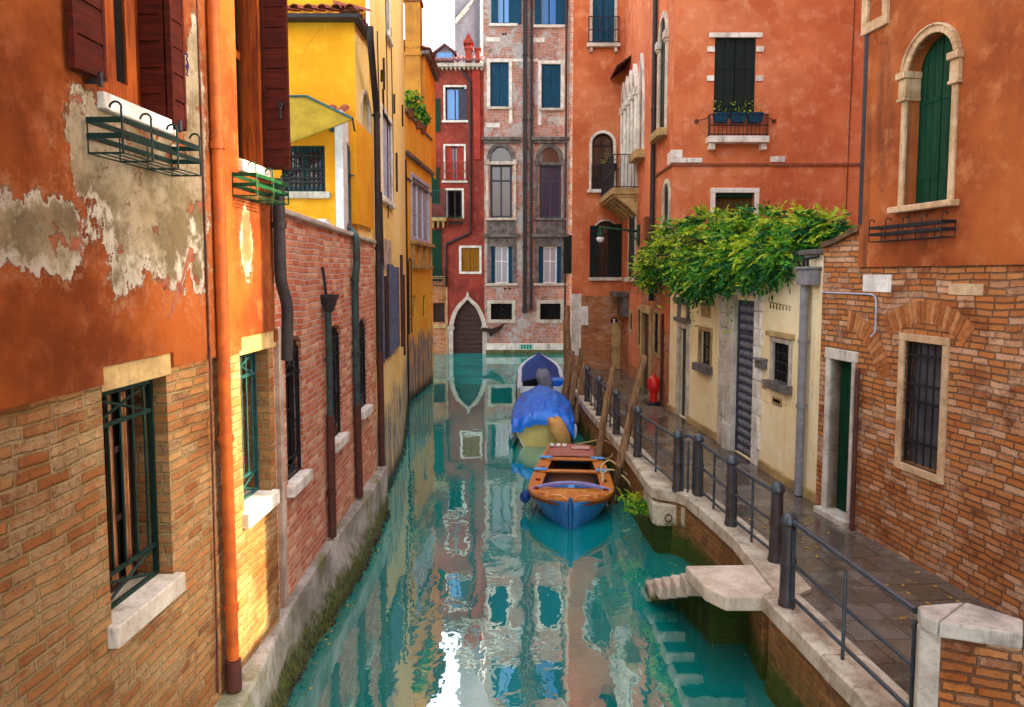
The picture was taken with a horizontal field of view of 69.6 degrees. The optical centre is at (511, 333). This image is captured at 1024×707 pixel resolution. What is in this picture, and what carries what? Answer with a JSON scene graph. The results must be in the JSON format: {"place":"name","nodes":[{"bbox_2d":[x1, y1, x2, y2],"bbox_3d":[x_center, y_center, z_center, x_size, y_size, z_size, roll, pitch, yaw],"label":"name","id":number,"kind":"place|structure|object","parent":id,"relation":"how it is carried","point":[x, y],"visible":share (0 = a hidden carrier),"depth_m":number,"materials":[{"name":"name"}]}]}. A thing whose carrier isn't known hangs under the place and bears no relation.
{"place":"outdoors","nodes":[
{"label":"outdoors","id":0,"kind":"place"},
{"bbox_2d":[366,0,454,50],"label":"sky","id":1,"kind":"structure","parent":0,"point":[438,16],"materials":[{"name":"white"}]},
{"bbox_2d":[455,0,483,62],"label":"grey house","id":2,"kind":"structure","parent":0,"point":[469,16],"depth_m":45.14,"materials":[{"name":"paint"}]},
{"bbox_2d":[285,353,774,706],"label":"canal water","id":3,"kind":"structure","parent":0,"point":[482,584],"depth_m":9.95,"materials":[{"name":"teal liquid"}]},
{"bbox_2d":[214,466,388,706],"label":"stone ledge","id":4,"kind":"object","parent":3,"relation":"in","point":[273,666],"visible":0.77,"depth_m":8.82,"materials":[{"name":"stone"}]},
{"bbox_2d":[0,0,293,706],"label":"peeling house","id":5,"kind":"structure","parent":4,"relation":"on","point":[139,497],"depth_m":5.06,"materials":[{"name":"orange paint"}]},
{"bbox_2d":[102,389,136,593],"bbox_3d":[-2.780,1.059,4.962,0.055,1.470,0.774,0,5,2],"label":"window","id":6,"kind":"structure","parent":5,"relation":"in","point":[126,425],"depth_m":5.20,"materials":[{"name":"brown wood"}]},
{"bbox_2d":[101,0,140,106],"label":"window","id":7,"kind":"structure","parent":5,"relation":"in","point":[121,16],"depth_m":5.01,"materials":[{"name":"orange wood"}]},
{"bbox_2d":[86,100,201,176],"bbox_3d":[-2.362,-1.248,4.791,0.224,0.308,1.001,0,5,2],"label":"flower basket","id":8,"kind":"object","parent":5,"relation":"attached to","point":[122,134],"visible":1,"depth_m":4.64,"materials":[{"name":"green metal"}]},
{"bbox_2d":[234,0,242,158],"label":"window","id":9,"kind":"structure","parent":5,"relation":"in","point":[236,6],"depth_m":6.91,"materials":[{"name":"orange wood"}]},
{"bbox_2d":[232,161,288,204],"bbox_3d":[-2.281,-1.364,6.709,0.224,0.298,0.809,0,5,2],"label":"flower basket","id":10,"kind":"object","parent":5,"relation":"attached to","point":[250,182],"visible":1,"depth_m":6.63,"materials":[{"name":"green metal"}]},
{"bbox_2d":[272,208,376,609],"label":"brick garden wall","id":11,"kind":"structure","parent":4,"relation":"on","point":[313,246],"depth_m":9.31,"materials":[{"name":"brick"}]},
{"bbox_2d":[285,362,295,475],"bbox_3d":[-2.603,0.835,8.409,0.042,1.636,0.631,0,4,0],"label":"window","id":12,"kind":"structure","parent":11,"relation":"in","point":[290,461],"depth_m":8.65,"materials":[{"name":"black metal"}]},
{"bbox_2d":[320,267,338,537],"bbox_3d":[-2.408,0.924,9.775,0.220,3.623,0.240,0,5,0],"label":"hopper pipe","id":13,"kind":"object","parent":11,"relation":"attached to","point":[328,302],"visible":0.94,"depth_m":9.75,"materials":[{"name":"black metal"}]},
{"bbox_2d":[333,340,335,432],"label":"window","id":14,"kind":"structure","parent":11,"relation":"in","point":[333,340],"depth_m":10.74,"materials":[{"name":"black metal"}]},
{"bbox_2d":[329,127,362,497],"bbox_3d":[-2.529,-0.338,11.671,0.594,5.849,0.480,3,5,31],"label":"swan neck pipe","id":15,"kind":"object","parent":11,"relation":"attached to","point":[356,351],"visible":0.81,"depth_m":11.45,"materials":[{"name":"black metal"}]},
{"bbox_2d":[287,0,407,485],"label":"yellow house","id":16,"kind":"structure","parent":3,"relation":"on","point":[328,54],"depth_m":13.75,"materials":[{"name":"paint"}]},
{"bbox_2d":[271,104,349,229],"bbox_3d":[-4.308,-1.711,11.732,3.385,3.970,0.660,0,5,0],"label":"garden annex","id":17,"kind":"object","parent":16,"relation":"attached to","point":[317,173],"visible":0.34,"depth_m":11.46,"materials":[{"name":"paint"}]},
{"bbox_2d":[284,146,324,190],"bbox_3d":[-3.241,-2.570,11.504,0.676,0.715,0.040,0,4,0],"label":"window","id":18,"kind":"structure","parent":17,"relation":"in","point":[296,147],"depth_m":11.49,"materials":[{"name":"grey glass"}]},
{"bbox_2d":[290,95,354,143],"bbox_3d":[-3.047,-3.241,11.382,1.448,1.048,1.403,0,5,0],"label":"awning","id":19,"kind":"object","parent":16,"relation":"attached to","point":[310,116],"visible":0.68,"depth_m":10.94,"materials":[{"name":"yellow fabric"}]},
{"bbox_2d":[367,26,384,466],"bbox_3d":[-2.372,-1.190,12.900,0.190,7.751,1.309,-1,5,-9],"label":"corner pipe","id":20,"kind":"object","parent":16,"relation":"attached to","point":[376,115],"visible":0.94,"depth_m":13.37,"materials":[{"name":"black metal"}]},
{"bbox_2d":[282,381,431,706],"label":"waterline weed","id":21,"kind":"object","parent":3,"relation":"in","point":[360,577],"visible":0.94,"depth_m":11.19,"materials":[{"name":"green plant"}]},
{"bbox_2d":[369,0,440,402],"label":"terrace house","id":22,"kind":"structure","parent":3,"relation":"on","point":[422,74],"depth_m":28.49,"materials":[{"name":"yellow paint"}]},
{"bbox_2d":[404,87,423,118],"bbox_3d":[-3.569,-7.978,25.402,0.969,1.065,1.012,4,6,40],"label":"terrace plant","id":23,"kind":"object","parent":22,"relation":"on","point":[412,104],"visible":0.87,"depth_m":25.25,"materials":[{"name":"green plant"}]},
{"bbox_2d":[413,178,416,238],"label":"window","id":24,"kind":"structure","parent":22,"relation":"in","point":[414,186],"depth_m":26.84,"materials":[{"name":"grey glass"}]},
{"bbox_2d":[417,181,422,239],"bbox_3d":[-3.495,-4.624,27.764,0.040,2.142,1.037,0,5,3],"label":"window","id":25,"kind":"structure","parent":22,"relation":"in","point":[419,191],"depth_m":27.80,"materials":[{"name":"grey glass"}]},
{"bbox_2d":[413,104,427,128],"bbox_3d":[-3.456,-7.987,26.916,0.815,0.976,0.871,0,5,0],"label":"terrace plant","id":26,"kind":"object","parent":22,"relation":"on","point":[419,114],"visible":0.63,"depth_m":26.73,"materials":[{"name":"green plant"}]},
{"bbox_2d":[422,185,427,240],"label":"window","id":27,"kind":"structure","parent":22,"relation":"in","point":[424,194],"depth_m":28.87,"materials":[{"name":"white paint"}]},
{"bbox_2d":[420,113,431,134],"bbox_3d":[-3.381,-8.019,27.851,0.700,0.889,0.675,0,5,0],"label":"terrace plant","id":28,"kind":"object","parent":22,"relation":"on","point":[427,118],"visible":0.52,"depth_m":27.76,"materials":[{"name":"green plant"}]},
{"bbox_2d":[432,33,487,353],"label":"red house","id":29,"kind":"structure","parent":3,"relation":"on","point":[459,322],"depth_m":41.39,"materials":[{"name":"paint"}]},
{"bbox_2d":[447,191,461,217],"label":"window","id":30,"kind":"structure","parent":29,"relation":"in","point":[454,197],"depth_m":41.51,"materials":[{"name":"black glass"}]},
{"bbox_2d":[448,215,462,224],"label":"flower box","id":31,"kind":"object","parent":29,"relation":"attached to","point":[459,222],"visible":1,"depth_m":41.12,"materials":[{"name":"brown wood"}]},
{"bbox_2d":[446,88,464,119],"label":"window","id":32,"kind":"structure","parent":29,"relation":"in","point":[451,93],"depth_m":41.07,"materials":[{"name":"blue glass"}]},
{"bbox_2d":[452,147,463,178],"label":"window","id":33,"kind":"structure","parent":29,"relation":"in","point":[454,149],"depth_m":41.31,"materials":[{"name":"grey glass"}]},
{"bbox_2d":[481,0,572,353],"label":"weathered palace","id":34,"kind":"structure","parent":3,"relation":"in","point":[528,90],"depth_m":41.18,"materials":[{"name":"brick"}]},
{"bbox_2d":[490,165,511,217],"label":"window","id":35,"kind":"structure","parent":34,"relation":"in","point":[500,175],"depth_m":41.38,"materials":[{"name":"grey glass"}]},
{"bbox_2d":[495,247,507,282],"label":"window","id":36,"kind":"structure","parent":34,"relation":"in","point":[501,253],"depth_m":41.69,"materials":[{"name":"white paint"}]},
{"bbox_2d":[491,304,511,318],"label":"window","id":37,"kind":"structure","parent":34,"relation":"in","point":[492,304],"depth_m":41.99,"materials":[{"name":"black metal"}]},
{"bbox_2d":[498,0,508,22],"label":"window","id":38,"kind":"structure","parent":34,"relation":"in","point":[503,5],"depth_m":40.60,"materials":[{"name":"blue glass"}]},
{"bbox_2d":[541,0,555,23],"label":"window","id":39,"kind":"structure","parent":34,"relation":"in","point":[548,6],"depth_m":40.60,"materials":[{"name":"blue glass"}]},
{"bbox_2d":[539,166,560,217],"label":"window","id":40,"kind":"structure","parent":34,"relation":"in","point":[550,176],"depth_m":41.39,"materials":[{"name":"purple glass"}]},
{"bbox_2d":[543,247,556,282],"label":"window","id":41,"kind":"structure","parent":34,"relation":"in","point":[549,253],"depth_m":41.69,"materials":[{"name":"white glass"}]},
{"bbox_2d":[540,304,559,318],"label":"window","id":42,"kind":"structure","parent":34,"relation":"in","point":[543,306],"depth_m":42.00,"materials":[{"name":"black metal"}]},
{"bbox_2d":[309,417,745,688],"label":"floating leaves","id":43,"kind":"object","parent":3,"relation":"on","point":[381,562],"visible":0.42,"depth_m":11.67,"materials":[{"name":"green plant"}]},
{"bbox_2d":[516,352,563,399],"bbox_3d":[1.042,1.732,27.674,1.718,1.604,5.694,0,5,1],"label":"navy covered boat","id":44,"kind":"object","parent":3,"relation":"on","point":[539,368],"visible":0.75,"depth_m":27.24,"materials":[{"name":"blue fabric"}]},
{"bbox_2d":[509,385,576,446],"bbox_3d":[0.878,2.333,21.078,1.810,1.442,5.416,0,5,2],"label":"tarp covered boat","id":45,"kind":"object","parent":3,"relation":"on","point":[542,416],"visible":0.93,"depth_m":19.03,"materials":[{"name":"blue fabric"}]},
{"bbox_2d":[563,320,564,374],"bbox_3d":[2.039,1.151,27.808,0.218,3.390,0.500,-1,5,-18],"label":"mooring pole","id":46,"kind":"object","parent":3,"relation":"in","point":[563,348],"visible":0.21,"depth_m":27.79,"materials":[{"name":"brown wood"}]},
{"bbox_2d":[520,443,613,530],"bbox_3d":[1.121,3.064,14.888,1.765,0.846,4.545,0,5,5],"label":"wooden boat","id":47,"kind":"object","parent":3,"relation":"on","point":[562,481],"visible":0.92,"depth_m":14.07,"materials":[{"name":"blue paint"}]},
{"bbox_2d":[575,439,612,458],"bbox_3d":[1.797,2.496,16.322,0.278,0.369,1.353,-3,5,-34],"label":"mooring rope","id":48,"kind":"object","parent":47,"relation":"attached to","point":[596,440],"visible":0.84,"depth_m":16.43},
{"bbox_2d":[600,459,626,480],"bbox_3d":[2.015,2.685,14.509,0.560,0.301,0.528,0,5,0],"label":"mooring rope","id":49,"kind":"object","parent":47,"relation":"attached to","point":[604,462],"visible":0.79,"depth_m":14.57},
{"bbox_2d":[602,469,630,486],"bbox_3d":[2.074,2.805,14.171,0.693,0.296,0.400,2,5,24],"label":"mooring rope","id":50,"kind":"object","parent":47,"relation":"attached to","point":[623,476],"visible":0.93,"depth_m":14.22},
{"bbox_2d":[564,305,570,369],"bbox_3d":[1.919,0.972,25.283,0.260,3.902,0.538,-1,5,-18],"label":"mooring pole","id":51,"kind":"object","parent":3,"relation":"in","point":[567,339],"visible":0.42,"depth_m":25.22,"materials":[{"name":"brown wood"}]},
{"bbox_2d":[561,351,574,399],"bbox_3d":[1.733,1.762,23.542,0.698,2.451,0.286,-4,6,-38],"label":"mooring pole","id":52,"kind":"object","parent":3,"relation":"in","point":[567,378],"visible":0.52,"depth_m":23.49,"materials":[{"name":"brown wood"}]},
{"bbox_2d":[568,355,579,412],"bbox_3d":[1.813,1.863,22.157,0.268,2.444,0.632,4,6,40],"label":"mooring pole","id":53,"kind":"object","parent":3,"relation":"in","point":[574,378],"visible":0.58,"depth_m":22.10,"materials":[{"name":"brown wood"}]},
{"bbox_2d":[578,348,582,378],"bbox_3d":[2.196,1.695,24.349,0.179,2.433,0.500,3,5,30],"label":"mooring pole","id":54,"kind":"object","parent":3,"relation":"in","point":[581,354],"visible":0.29,"depth_m":24.34,"materials":[{"name":"brown wood"}]},
{"bbox_2d":[574,363,588,431],"bbox_3d":[1.895,2.002,20.963,0.700,2.362,0.240,-3,6,-38],"label":"mooring pole","id":55,"kind":"object","parent":3,"relation":"in","point":[581,388],"visible":0.52,"depth_m":20.91,"materials":[{"name":"brown wood"}]},
{"bbox_2d":[590,367,615,477],"bbox_3d":[1.911,2.286,15.978,0.763,3.146,0.185,-3,5,-31],"label":"mooring pole","id":56,"kind":"object","parent":3,"relation":"in","point":[604,418],"visible":0.66,"depth_m":15.93,"materials":[{"name":"brown wood"}]},
{"bbox_2d":[608,355,648,503],"bbox_3d":[2.250,1.938,14.348,0.892,3.060,0.189,-2,5,-25],"label":"mooring pole","id":57,"kind":"object","parent":3,"relation":"in","point":[620,459],"visible":0.88,"depth_m":14.28,"materials":[{"name":"brown wood"}]},
{"bbox_2d":[643,489,684,553],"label":"mooring pier","id":58,"kind":"structure","parent":3,"relation":"in","point":[661,519],"depth_m":11.68,"materials":[{"name":"stone"}]},
{"bbox_2d":[571,0,864,406],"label":"coral house","id":59,"kind":"structure","parent":3,"relation":"on","point":[653,80],"depth_m":18.59,"materials":[{"name":"paint"}]},
{"bbox_2d":[592,134,612,188],"bbox_3d":[3.260,-6.220,26.674,0.760,1.997,0.040,0,4,0],"label":"window","id":60,"kind":"structure","parent":59,"relation":"in","point":[602,144],"depth_m":26.65,"materials":[{"name":"brown wood"}]},
{"bbox_2d":[597,221,611,276],"bbox_3d":[3.395,-3.092,26.920,0.837,2.034,0.040,0,4,0],"label":"window","id":61,"kind":"structure","parent":59,"relation":"in","point":[603,247],"depth_m":26.92,"materials":[{"name":"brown wood"}]},
{"bbox_2d":[600,153,616,170],"bbox_3d":[3.434,-6.130,26.144,0.645,0.649,0.302,0,5,0],"label":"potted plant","id":62,"kind":"object","parent":59,"relation":"attached to","point":[615,165],"visible":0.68,"depth_m":26.09,"materials":[{"name":"green plant"}]},
{"bbox_2d":[596,225,639,245],"bbox_3d":[3.340,-3.106,23.144,1.386,0.650,0.246,0,5,-2],"label":"wall lamp","id":63,"kind":"object","parent":59,"relation":"attached to","point":[600,238],"visible":1,"depth_m":23.09,"materials":[{"name":"green metal"}]},
{"bbox_2d":[644,313,648,388],"bbox_3d":[4.104,0.551,22.044,0.020,2.342,1.220,0,5,0],"label":"door","id":64,"kind":"structure","parent":59,"relation":"in","point":[646,315],"depth_m":22.40,"materials":[{"name":"brown wood"}]},
{"bbox_2d":[712,100,729,122],"bbox_3d":[5.190,-5.518,18.251,0.440,0.550,0.264,0,5,0],"label":"flower box","id":65,"kind":"object","parent":59,"relation":"attached to","point":[725,118],"visible":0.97,"depth_m":18.18,"materials":[{"name":"blue plastic"}]},
{"bbox_2d":[730,100,746,122],"bbox_3d":[5.609,-5.516,18.253,0.375,0.546,0.320,0,5,0],"label":"flower box","id":66,"kind":"object","parent":59,"relation":"attached to","point":[732,118],"visible":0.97,"depth_m":18.19,"materials":[{"name":"blue plastic"}]},
{"bbox_2d":[747,99,763,122],"bbox_3d":[6.028,-5.516,18.258,0.391,0.545,0.312,0,5,0],"label":"flower box","id":67,"kind":"object","parent":59,"relation":"attached to","point":[757,118],"visible":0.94,"depth_m":18.19,"materials":[{"name":"blue plastic"}]},
{"bbox_2d":[576,398,850,706],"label":"quay wall","id":68,"kind":"structure","parent":0,"point":[794,677],"depth_m":9.76,"materials":[{"name":"brick"}]},
{"bbox_2d":[606,488,642,506],"bbox_3d":[1.981,2.803,12.673,0.690,0.267,0.718,0,5,0],"label":"grass tuft","id":69,"kind":"object","parent":68,"relation":"on","point":[631,496],"visible":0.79,"depth_m":12.66,"materials":[{"name":"green plant"}]},
{"bbox_2d":[621,498,649,516],"bbox_3d":[2.171,2.853,12.103,0.822,0.269,0.643,2,5,27],"label":"grass tuft","id":70,"kind":"object","parent":68,"relation":"on","point":[637,507],"visible":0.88,"depth_m":12.10,"materials":[{"name":"green plant"}]},
{"bbox_2d":[645,565,771,679],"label":"water steps","id":71,"kind":"structure","parent":68,"relation":"attached to","point":[719,604],"depth_m":8.61,"materials":[{"name":"stone"}]},
{"bbox_2d":[575,379,908,706],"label":"quay kerb","id":72,"kind":"structure","parent":68,"relation":"on","point":[850,680],"depth_m":7.59,"materials":[{"name":"stone"}]},
{"bbox_2d":[584,366,590,401],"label":"bollard","id":73,"kind":"object","parent":72,"relation":"on","point":[587,368],"visible":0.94,"depth_m":19.82,"materials":[{"name":"metal"}]},
{"bbox_2d":[587,371,595,409],"bbox_3d":[2.077,1.487,18.867,0.052,0.874,1.870,0,5,-3],"label":"railing section","id":74,"kind":"object","parent":72,"relation":"on","point":[594,390],"visible":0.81,"depth_m":19.14,"materials":[{"name":"metal"}]},
{"bbox_2d":[596,376,602,415],"bbox_3d":[2.119,1.510,17.852,0.180,0.992,0.180,-5,7,-43],"label":"bollard","id":75,"kind":"object","parent":72,"relation":"on","point":[599,378],"visible":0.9,"depth_m":17.80,"materials":[{"name":"metal"}]},
{"bbox_2d":[599,381,612,426],"bbox_3d":[2.183,1.649,16.812,0.052,0.874,1.965,0,5,-3],"label":"railing section","id":76,"kind":"object","parent":72,"relation":"on","point":[600,398],"visible":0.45,"depth_m":17.39,"materials":[{"name":"metal"}]},
{"bbox_2d":[612,389,620,434],"bbox_3d":[2.238,1.675,15.758,0.180,0.992,0.180,-2,5,-15],"label":"bollard","id":77,"kind":"object","parent":72,"relation":"on","point":[616,392],"visible":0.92,"depth_m":15.71,"materials":[{"name":"metal"}]},
{"bbox_2d":[617,395,633,447],"bbox_3d":[2.301,1.809,14.781,0.052,0.874,1.824,0,5,-3],"label":"railing section","id":78,"kind":"object","parent":72,"relation":"on","point":[618,414],"visible":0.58,"depth_m":15.30,"materials":[{"name":"metal"}]},
{"bbox_2d":[633,406,642,456],"bbox_3d":[2.358,1.830,13.789,0.180,0.992,0.180,-3,6,-32],"label":"bollard","id":79,"kind":"object","parent":72,"relation":"on","point":[637,409],"visible":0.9,"depth_m":13.74,"materials":[{"name":"metal"}]},
{"bbox_2d":[638,412,673,480],"bbox_3d":[2.487,1.972,12.707,0.052,0.874,2.065,-1,5,-7],"label":"railing section","id":80,"kind":"object","parent":72,"relation":"on","point":[655,443],"visible":0.87,"depth_m":12.71,"materials":[{"name":"metal"}]},
{"bbox_2d":[672,430,683,492],"bbox_3d":[2.614,2.001,11.609,0.180,0.992,0.180,-4,6,-42],"label":"bollard","id":81,"kind":"object","parent":72,"relation":"on","point":[677,435],"visible":1,"depth_m":11.55,"materials":[{"name":"metal"}]},
{"bbox_2d":[681,434,693,493],"bbox_3d":[2.751,2.028,11.490,0.218,0.954,0.052,4,6,41],"label":"railing section","id":82,"kind":"object","parent":72,"relation":"on","point":[688,452],"visible":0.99,"depth_m":11.48,"materials":[{"name":"metal"}]},
{"bbox_2d":[692,433,704,496],"bbox_3d":[2.881,2.021,11.366,0.180,0.992,0.180,0,5,6],"label":"bollard","id":83,"kind":"object","parent":72,"relation":"on","point":[698,438],"visible":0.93,"depth_m":11.31,"materials":[{"name":"metal"}]},
{"bbox_2d":[699,442,725,513],"bbox_3d":[2.934,2.131,10.685,0.052,0.874,1.240,0,5,-4],"label":"railing section","id":84,"kind":"object","parent":72,"relation":"on","point":[718,455],"visible":0.81,"depth_m":10.71,"materials":[{"name":"metal"}]},
{"bbox_2d":[724,455,738,526],"bbox_3d":[2.982,2.128,9.998,0.180,0.992,0.180,4,5,43],"label":"bollard","id":85,"kind":"object","parent":72,"relation":"on","point":[731,461],"visible":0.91,"depth_m":9.94,"materials":[{"name":"metal"}]},
{"bbox_2d":[732,465,769,549],"bbox_3d":[3.054,2.236,9.355,0.052,0.874,1.148,-1,5,-6],"label":"railing section","id":86,"kind":"object","parent":72,"relation":"on","point":[759,482],"visible":0.85,"depth_m":9.37,"materials":[{"name":"metal"}]},
{"bbox_2d":[767,481,785,563],"bbox_3d":[3.127,2.230,8.702,0.180,0.992,0.180,4,7,39],"label":"bollard","id":87,"kind":"object","parent":72,"relation":"on","point":[777,489],"visible":0.87,"depth_m":8.64,"materials":[{"name":"metal"}]},
{"bbox_2d":[778,512,798,608],"bbox_3d":[2.834,2.320,7.556,0.180,0.992,0.180,-3,5,-40],"label":"bollard","id":88,"kind":"object","parent":72,"relation":"on","point":[785,559],"visible":0.85,"depth_m":7.50,"materials":[{"name":"metal"}]},
{"bbox_2d":[790,521,917,706],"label":"railing section","id":89,"kind":"object","parent":72,"relation":"on","point":[904,602],"visible":0.98,"depth_m":6.33,"materials":[{"name":"metal"}]},
{"bbox_2d":[590,369,1023,694],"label":"path","id":90,"kind":"structure","parent":0,"point":[879,611],"depth_m":8.82,"materials":[{"name":"grey stone"}]},
{"bbox_2d":[647,373,659,405],"bbox_3d":[3.768,1.463,19.578,0.370,0.850,0.364,0,5,0],"label":"fire hydrant","id":91,"kind":"object","parent":90,"relation":"on","point":[653,384],"visible":1,"depth_m":19.48,"materials":[{"name":"red metal"}]},
{"bbox_2d":[667,249,823,503],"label":"cream garden wall","id":92,"kind":"structure","parent":90,"relation":"on","point":[732,390],"depth_m":13.37,"materials":[{"name":"paint"}]},
{"bbox_2d":[682,328,685,415],"bbox_3d":[4.204,0.934,17.715,0.020,2.158,0.608,0,5,-4],"label":"door","id":93,"kind":"structure","parent":92,"relation":"in","point":[684,330],"depth_m":17.92,"materials":[{"name":"grey wood"}]},
{"bbox_2d":[703,331,709,364],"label":"window","id":94,"kind":"structure","parent":92,"relation":"in","point":[706,335],"depth_m":16.30,"materials":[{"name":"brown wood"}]},
{"bbox_2d":[627,199,856,333],"bbox_3d":[4.190,-0.353,15.881,2.586,5.021,9.972,0,5,0],"label":"wisteria vine","id":95,"kind":"object","parent":92,"relation":"on","point":[750,259],"visible":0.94,"depth_m":13.60,"materials":[{"name":"green plant"}]},
{"bbox_2d":[735,300,753,457],"bbox_3d":[4.436,0.841,13.878,0.070,2.946,0.901,0,5,-4],"label":"door","id":96,"kind":"structure","parent":92,"relation":"in","point":[745,345],"depth_m":14.00,"materials":[{"name":"grey metal"}]},
{"bbox_2d":[779,343,788,382],"bbox_3d":[4.609,0.486,12.306,0.040,0.667,0.636,0,5,-4],"label":"window","id":97,"kind":"structure","parent":92,"relation":"in","point":[784,345],"depth_m":12.46,"materials":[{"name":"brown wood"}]},
{"bbox_2d":[794,255,821,495],"bbox_3d":[4.464,0.659,11.291,0.268,3.714,0.589,0,5,0],"label":"drainpipe with rain hopper","id":98,"kind":"object","parent":92,"relation":"attached to","point":[806,276],"visible":1,"depth_m":11.28,"materials":[{"name":"grey metal"}]},
{"bbox_2d":[621,386,959,618],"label":"fallen leaves","id":99,"kind":"object","parent":90,"relation":"on","point":[828,533],"visible":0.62,"depth_m":8.51,"materials":[{"name":"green plant"}]},
{"bbox_2d":[814,0,1023,623],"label":"orange house","id":100,"kind":"structure","parent":90,"relation":"on","point":[920,452],"depth_m":8.43,"materials":[{"name":"brick"}]},
{"bbox_2d":[836,361,851,512],"bbox_3d":[4.739,1.444,10.286,0.050,2.168,0.504,-1,5,-8],"label":"door","id":101,"kind":"structure","parent":100,"relation":"in","point":[845,389],"depth_m":10.41,"materials":[{"name":"green wood"}]},
{"bbox_2d":[868,211,955,242],"bbox_3d":[4.660,-1.246,8.633,0.184,0.288,1.280,-1,5,-8],"label":"flower basket","id":102,"kind":"object","parent":100,"relation":"attached to","point":[921,224],"visible":1,"depth_m":8.52,"materials":[{"name":"black metal"}]},
{"bbox_2d":[911,342,942,469],"bbox_3d":[4.945,0.841,8.647,0.030,1.483,0.639,-1,5,-8],"label":"window","id":103,"kind":"structure","parent":100,"relation":"in","point":[924,345],"depth_m":8.73,"materials":[{"name":"black metal"}]},
{"bbox_2d":[913,603,1023,706],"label":"bridge parapet","id":104,"kind":"structure","parent":90,"relation":"on","point":[969,655],"depth_m":5.13,"materials":[{"name":"stone"}]}
]}

